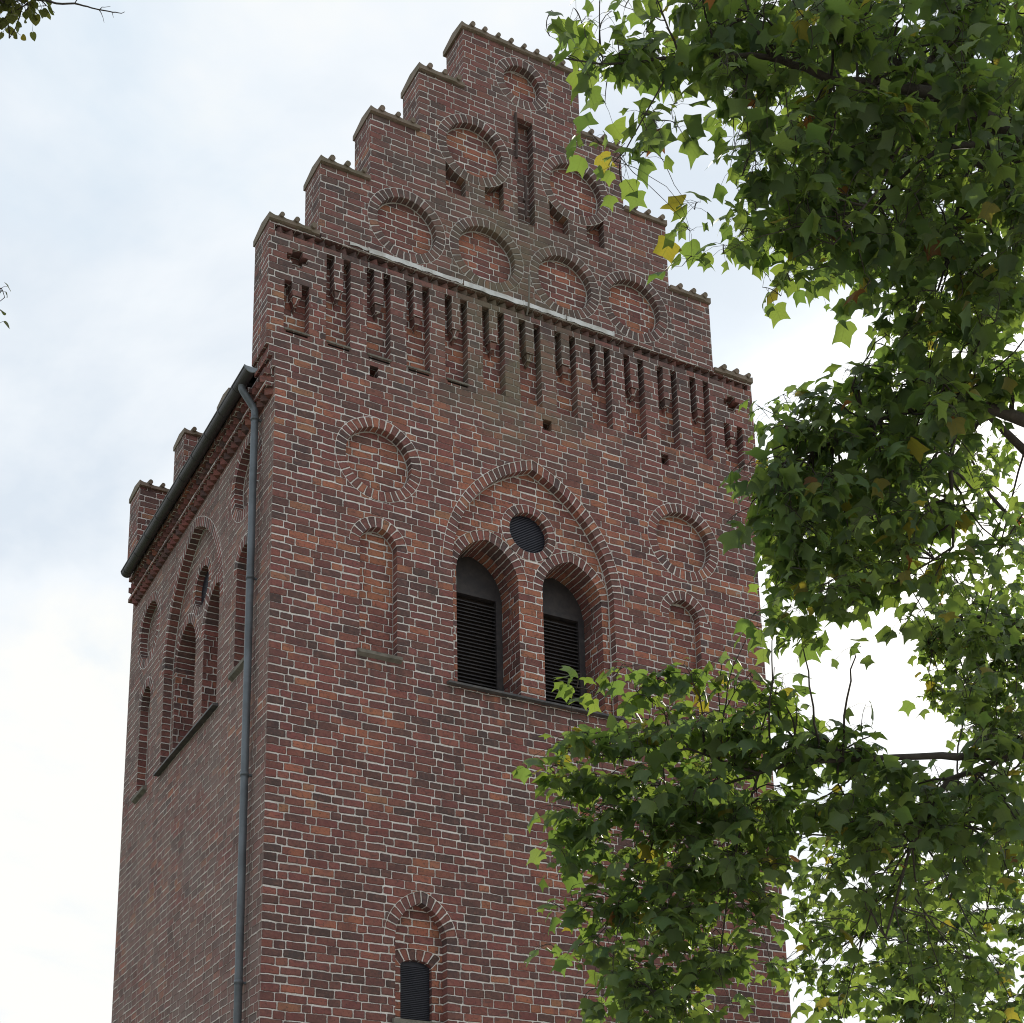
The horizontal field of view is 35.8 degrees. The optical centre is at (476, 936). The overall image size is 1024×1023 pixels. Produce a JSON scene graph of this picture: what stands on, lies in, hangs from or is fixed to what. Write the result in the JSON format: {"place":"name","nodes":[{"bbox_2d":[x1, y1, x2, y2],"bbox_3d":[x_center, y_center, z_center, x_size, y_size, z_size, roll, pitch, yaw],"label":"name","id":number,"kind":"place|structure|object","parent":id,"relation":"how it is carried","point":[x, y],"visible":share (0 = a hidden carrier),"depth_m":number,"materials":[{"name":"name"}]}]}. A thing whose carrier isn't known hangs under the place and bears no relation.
{"place":"outdoors","nodes":[
{"label":"outdoors","id":0,"kind":"place"},
{"bbox_2d":[111,21,791,1022],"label":"church tower","id":1,"kind":"structure","parent":0,"point":[429,515],"depth_m":20.37,"materials":[{"name":"brick"}]},
{"bbox_2d":[153,516,222,776],"bbox_3d":[-3.594,-4.127,21.518,0.735,3.378,2.676,8,-19,-27],"label":"belfry window","id":2,"kind":"structure","parent":1,"relation":"in","point":[190,652],"depth_m":21.99,"materials":[{"name":"brick"}]},
{"bbox_2d":[384,891,457,1022],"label":"pointed window","id":3,"kind":"structure","parent":1,"relation":"in","point":[421,927],"depth_m":18.27,"materials":[{"name":"brick"}]},
{"bbox_2d":[442,460,625,720],"bbox_3d":[0.621,-4.531,20.660,2.676,3.528,0.760,8,-19,-27],"label":"belfry window","id":4,"kind":"structure","parent":1,"relation":"in","point":[537,587],"depth_m":20.72,"materials":[{"name":"brick"}]},
{"bbox_2d":[0,0,1023,1022],"label":"sky","id":5,"kind":"structure","parent":0,"point":[146,149],"materials":[{"name":"white"}]},
{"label":"gravel forecourt","id":6,"kind":"structure","parent":0,"visible":0},
{"bbox_2d":[0,0,123,328],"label":"linden tree","id":7,"kind":"object","parent":6,"relation":"on","point":[14,11],"visible":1,"depth_m":8.90,"materials":[{"name":"green plant"}]},
{"bbox_2d":[511,0,1023,1022],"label":"tulip tree","id":8,"kind":"object","parent":6,"relation":"on","point":[933,102],"visible":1,"depth_m":10.81,"materials":[{"name":"green plant"}]},
{"bbox_2d":[770,433,1023,1022],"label":"tulip tree","id":9,"kind":"object","parent":6,"relation":"on","point":[933,645],"visible":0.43,"depth_m":17.93,"materials":[{"name":"green plant"}]}
]}

